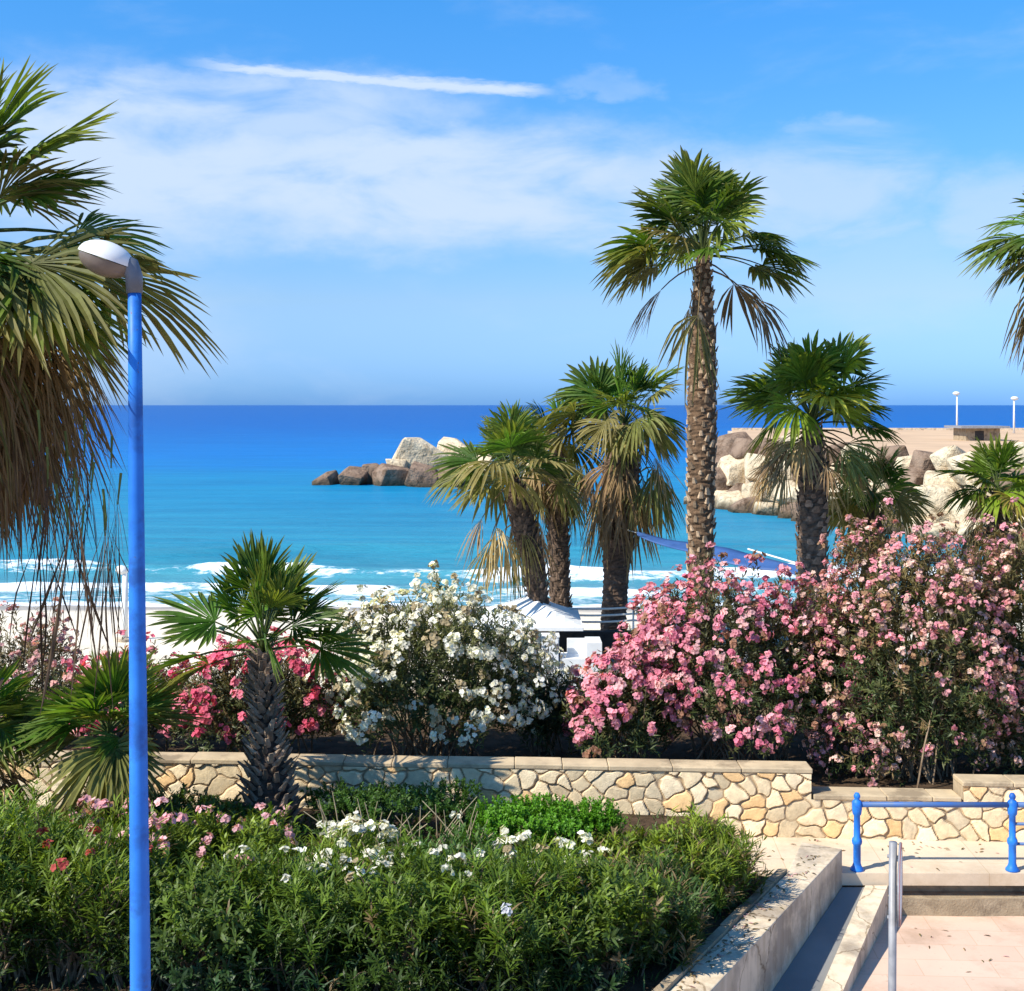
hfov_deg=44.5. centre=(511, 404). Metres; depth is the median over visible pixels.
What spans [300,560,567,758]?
oleander
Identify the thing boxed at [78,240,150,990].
street lamp
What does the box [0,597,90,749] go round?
oleander
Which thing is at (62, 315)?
palm tree
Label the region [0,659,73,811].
young palm
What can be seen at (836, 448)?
boulder
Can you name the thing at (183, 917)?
hedge shrub
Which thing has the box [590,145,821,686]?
palm tree
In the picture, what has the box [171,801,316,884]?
hedge shrub
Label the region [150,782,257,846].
clipped hedge
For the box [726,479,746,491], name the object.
boulder
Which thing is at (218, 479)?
sea
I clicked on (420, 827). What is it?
dry stalks
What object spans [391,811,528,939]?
hedge shrub
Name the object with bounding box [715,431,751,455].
boulder
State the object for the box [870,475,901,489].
boulder
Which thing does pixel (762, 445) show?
boulder
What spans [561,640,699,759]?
oleander
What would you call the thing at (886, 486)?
boulder
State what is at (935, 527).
boulder
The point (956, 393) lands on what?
pier lamp
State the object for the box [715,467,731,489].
boulder
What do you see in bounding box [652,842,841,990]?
ramp wall
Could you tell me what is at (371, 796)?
clipped hedge
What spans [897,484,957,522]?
boulder
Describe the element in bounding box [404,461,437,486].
boulder
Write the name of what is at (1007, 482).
boulder
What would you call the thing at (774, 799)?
stone wall
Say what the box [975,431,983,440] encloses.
door
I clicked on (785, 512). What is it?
boulder
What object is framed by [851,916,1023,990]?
plaza
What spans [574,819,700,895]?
hedge shrub
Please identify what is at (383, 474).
boulder
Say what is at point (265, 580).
young palm
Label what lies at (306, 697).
oleander
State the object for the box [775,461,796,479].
boulder
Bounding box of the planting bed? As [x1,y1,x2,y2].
[12,720,1023,789]
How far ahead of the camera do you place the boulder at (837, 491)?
83.49 m
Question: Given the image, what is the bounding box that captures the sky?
[0,0,1023,404]
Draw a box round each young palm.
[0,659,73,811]
[2,647,208,829]
[146,530,381,836]
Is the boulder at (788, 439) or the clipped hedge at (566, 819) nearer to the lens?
the clipped hedge at (566, 819)
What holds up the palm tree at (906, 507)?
on the pavement
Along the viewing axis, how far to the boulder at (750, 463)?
96.98 m
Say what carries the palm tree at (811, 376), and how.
on the pavement
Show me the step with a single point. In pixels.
(976, 901)
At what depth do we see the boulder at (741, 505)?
92.84 m
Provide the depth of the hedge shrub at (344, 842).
13.15 m
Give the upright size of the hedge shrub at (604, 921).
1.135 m
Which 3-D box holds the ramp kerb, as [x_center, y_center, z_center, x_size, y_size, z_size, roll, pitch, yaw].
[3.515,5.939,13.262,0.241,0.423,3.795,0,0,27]
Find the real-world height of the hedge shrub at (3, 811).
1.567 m
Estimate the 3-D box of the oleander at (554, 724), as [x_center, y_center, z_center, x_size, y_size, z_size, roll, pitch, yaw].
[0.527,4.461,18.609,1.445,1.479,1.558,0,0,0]
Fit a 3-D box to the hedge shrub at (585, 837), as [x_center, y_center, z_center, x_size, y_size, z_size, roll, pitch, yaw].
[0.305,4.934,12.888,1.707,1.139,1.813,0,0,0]
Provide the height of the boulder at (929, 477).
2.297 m
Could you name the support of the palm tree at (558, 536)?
on the beach
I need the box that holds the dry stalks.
[303,792,492,859]
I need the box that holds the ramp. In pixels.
[773,887,863,990]
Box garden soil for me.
[0,808,768,990]
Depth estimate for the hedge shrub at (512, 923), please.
11.14 m
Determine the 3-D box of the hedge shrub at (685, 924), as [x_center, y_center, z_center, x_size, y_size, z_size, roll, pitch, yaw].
[1.403,4.889,12.302,1.514,1.109,1.609,0,0,44]
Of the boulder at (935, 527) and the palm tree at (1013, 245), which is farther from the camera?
the boulder at (935, 527)
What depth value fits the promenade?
15.37 m
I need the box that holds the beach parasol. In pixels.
[473,595,582,645]
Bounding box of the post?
[887,841,902,990]
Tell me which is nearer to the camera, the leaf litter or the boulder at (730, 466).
the leaf litter
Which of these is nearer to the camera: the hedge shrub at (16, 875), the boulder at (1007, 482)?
the hedge shrub at (16, 875)
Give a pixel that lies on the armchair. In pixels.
(579, 650)
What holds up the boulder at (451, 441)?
in the sea
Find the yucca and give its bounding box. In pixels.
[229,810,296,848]
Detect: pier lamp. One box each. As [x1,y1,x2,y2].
[953,391,959,424]
[1011,396,1018,433]
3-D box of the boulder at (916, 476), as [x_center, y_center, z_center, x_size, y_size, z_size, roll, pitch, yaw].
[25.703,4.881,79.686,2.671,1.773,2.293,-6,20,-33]
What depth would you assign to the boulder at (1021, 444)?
73.61 m
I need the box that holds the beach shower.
[116,565,128,642]
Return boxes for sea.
[0,405,1023,607]
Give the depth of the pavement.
34.25 m
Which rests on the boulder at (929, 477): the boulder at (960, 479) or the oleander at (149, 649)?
the boulder at (960, 479)
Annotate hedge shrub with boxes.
[0,768,117,923]
[0,793,172,990]
[0,799,94,988]
[69,791,235,907]
[104,846,286,990]
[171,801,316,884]
[194,831,383,990]
[262,809,413,906]
[317,828,495,990]
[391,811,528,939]
[411,834,586,990]
[477,825,611,886]
[518,848,676,990]
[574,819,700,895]
[585,841,716,975]
[641,802,775,919]
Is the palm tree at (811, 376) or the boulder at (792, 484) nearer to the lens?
the palm tree at (811, 376)
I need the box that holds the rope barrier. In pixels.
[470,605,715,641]
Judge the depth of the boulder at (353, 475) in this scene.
124.79 m
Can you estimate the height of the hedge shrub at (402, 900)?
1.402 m
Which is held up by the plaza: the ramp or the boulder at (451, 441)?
the ramp
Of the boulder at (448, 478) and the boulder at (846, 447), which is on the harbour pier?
the boulder at (846, 447)
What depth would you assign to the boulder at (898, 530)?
77.32 m
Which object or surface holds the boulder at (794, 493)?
on the boulder at (794, 509)
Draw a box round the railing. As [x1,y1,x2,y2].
[850,792,1023,872]
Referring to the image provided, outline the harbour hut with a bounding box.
[944,425,1009,440]
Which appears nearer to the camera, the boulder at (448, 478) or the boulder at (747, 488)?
the boulder at (747, 488)
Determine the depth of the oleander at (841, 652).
17.70 m
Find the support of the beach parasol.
on the pavement
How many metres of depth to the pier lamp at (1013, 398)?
174.89 m
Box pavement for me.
[493,644,1020,687]
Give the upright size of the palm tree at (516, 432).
7.214 m
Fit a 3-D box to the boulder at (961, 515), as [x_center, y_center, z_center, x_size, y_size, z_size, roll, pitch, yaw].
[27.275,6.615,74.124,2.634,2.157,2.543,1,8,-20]
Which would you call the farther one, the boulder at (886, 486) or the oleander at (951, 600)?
the boulder at (886, 486)
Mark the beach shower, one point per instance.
(123, 572)
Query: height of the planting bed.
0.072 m
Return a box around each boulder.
[312,470,339,484]
[338,466,367,484]
[362,463,378,483]
[372,463,408,485]
[385,459,407,467]
[392,437,447,470]
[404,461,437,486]
[437,437,465,479]
[438,465,464,486]
[466,454,525,483]
[714,490,727,506]
[714,490,742,509]
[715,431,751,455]
[715,455,725,464]
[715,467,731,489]
[717,454,744,485]
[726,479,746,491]
[727,438,759,458]
[727,496,763,512]
[741,482,755,497]
[744,453,765,481]
[752,502,778,515]
[755,474,783,502]
[757,437,778,455]
[771,480,797,504]
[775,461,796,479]
[778,504,791,518]
[779,432,801,453]
[789,502,796,516]
[791,512,798,521]
[792,485,798,499]
[823,442,850,464]
[829,483,869,511]
[841,444,866,462]
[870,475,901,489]
[877,445,908,465]
[882,514,904,533]
[884,484,898,511]
[894,455,911,468]
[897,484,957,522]
[901,465,925,486]
[905,517,936,536]
[909,450,935,470]
[919,521,958,541]
[923,470,963,499]
[930,445,966,469]
[947,451,987,484]
[948,499,981,525]
[952,516,985,544]
[964,478,992,497]
[992,467,1023,494]
[1008,442,1023,467]
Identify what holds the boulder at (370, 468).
in the sea
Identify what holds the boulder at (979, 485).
on the boulder at (1007, 482)
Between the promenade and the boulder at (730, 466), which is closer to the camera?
the promenade
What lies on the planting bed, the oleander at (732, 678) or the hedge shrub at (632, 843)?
the oleander at (732, 678)
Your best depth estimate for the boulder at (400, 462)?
125.74 m
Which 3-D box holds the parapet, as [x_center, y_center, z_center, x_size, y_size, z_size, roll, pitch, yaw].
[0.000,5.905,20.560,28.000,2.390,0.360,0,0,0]
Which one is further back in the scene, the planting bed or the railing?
the planting bed
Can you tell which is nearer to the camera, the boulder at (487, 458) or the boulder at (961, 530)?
the boulder at (961, 530)
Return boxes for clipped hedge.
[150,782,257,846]
[297,775,486,842]
[449,792,627,856]
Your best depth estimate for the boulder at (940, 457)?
77.92 m
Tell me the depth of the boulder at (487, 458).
126.13 m
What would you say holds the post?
on the plaza
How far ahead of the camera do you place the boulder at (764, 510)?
90.53 m
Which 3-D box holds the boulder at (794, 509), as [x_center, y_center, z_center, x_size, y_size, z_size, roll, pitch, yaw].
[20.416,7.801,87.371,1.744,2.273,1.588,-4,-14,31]
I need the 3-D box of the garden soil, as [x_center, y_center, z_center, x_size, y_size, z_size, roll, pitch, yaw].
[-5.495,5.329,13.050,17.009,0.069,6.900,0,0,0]
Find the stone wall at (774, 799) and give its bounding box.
[0,749,1023,841]
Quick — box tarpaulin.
[628,530,797,574]
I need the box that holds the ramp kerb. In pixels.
[820,885,887,990]
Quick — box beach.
[0,605,1023,688]
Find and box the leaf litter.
[676,839,1008,990]
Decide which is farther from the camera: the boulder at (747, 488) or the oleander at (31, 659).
the boulder at (747, 488)
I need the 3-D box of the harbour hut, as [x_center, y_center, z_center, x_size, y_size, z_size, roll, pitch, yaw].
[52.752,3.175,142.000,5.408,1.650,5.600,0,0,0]
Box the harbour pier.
[728,428,1023,500]
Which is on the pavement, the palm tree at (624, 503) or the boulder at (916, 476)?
the palm tree at (624, 503)
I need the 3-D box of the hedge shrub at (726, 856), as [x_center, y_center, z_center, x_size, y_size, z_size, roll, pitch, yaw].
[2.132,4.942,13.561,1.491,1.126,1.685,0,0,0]
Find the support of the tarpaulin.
hanging from the palm tree at (624, 503)
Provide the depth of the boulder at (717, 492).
98.32 m
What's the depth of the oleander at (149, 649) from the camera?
18.08 m
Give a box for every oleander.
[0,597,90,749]
[50,630,235,751]
[157,626,367,753]
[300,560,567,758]
[504,657,586,756]
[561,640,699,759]
[600,541,880,760]
[763,569,896,762]
[784,497,1023,787]
[917,496,1023,774]
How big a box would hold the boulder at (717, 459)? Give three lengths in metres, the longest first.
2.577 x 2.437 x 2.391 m
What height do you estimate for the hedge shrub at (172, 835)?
1.392 m
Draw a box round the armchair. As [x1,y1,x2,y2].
[561,637,601,685]
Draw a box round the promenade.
[736,836,1023,885]
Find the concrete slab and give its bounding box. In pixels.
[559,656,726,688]
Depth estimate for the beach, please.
39.83 m
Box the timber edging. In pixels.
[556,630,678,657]
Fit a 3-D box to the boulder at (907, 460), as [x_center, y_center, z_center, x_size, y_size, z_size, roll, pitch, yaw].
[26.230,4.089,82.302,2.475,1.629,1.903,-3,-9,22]
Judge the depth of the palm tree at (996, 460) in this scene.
28.80 m
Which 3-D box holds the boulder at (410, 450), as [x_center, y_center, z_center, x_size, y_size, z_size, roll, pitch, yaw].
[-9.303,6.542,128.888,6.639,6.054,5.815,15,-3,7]
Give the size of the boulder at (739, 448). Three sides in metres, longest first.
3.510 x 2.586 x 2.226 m
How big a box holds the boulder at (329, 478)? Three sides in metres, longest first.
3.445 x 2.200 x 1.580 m
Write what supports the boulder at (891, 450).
on the harbour pier
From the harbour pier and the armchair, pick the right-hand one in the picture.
the harbour pier
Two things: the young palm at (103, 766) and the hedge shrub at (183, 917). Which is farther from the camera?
the young palm at (103, 766)
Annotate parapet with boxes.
[0,689,990,721]
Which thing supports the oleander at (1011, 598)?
on the planting bed
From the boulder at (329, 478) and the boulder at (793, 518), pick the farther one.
the boulder at (329, 478)
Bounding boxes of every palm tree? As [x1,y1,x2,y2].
[0,54,225,713]
[424,399,591,668]
[505,392,607,606]
[521,340,687,629]
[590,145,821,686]
[716,328,902,621]
[826,444,936,669]
[932,431,1023,668]
[955,186,1023,374]
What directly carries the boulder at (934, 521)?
in the sea
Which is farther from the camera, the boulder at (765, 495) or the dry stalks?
the boulder at (765, 495)
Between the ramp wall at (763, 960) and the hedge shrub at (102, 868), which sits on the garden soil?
the hedge shrub at (102, 868)
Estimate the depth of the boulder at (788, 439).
93.70 m
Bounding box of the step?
[842,885,1023,916]

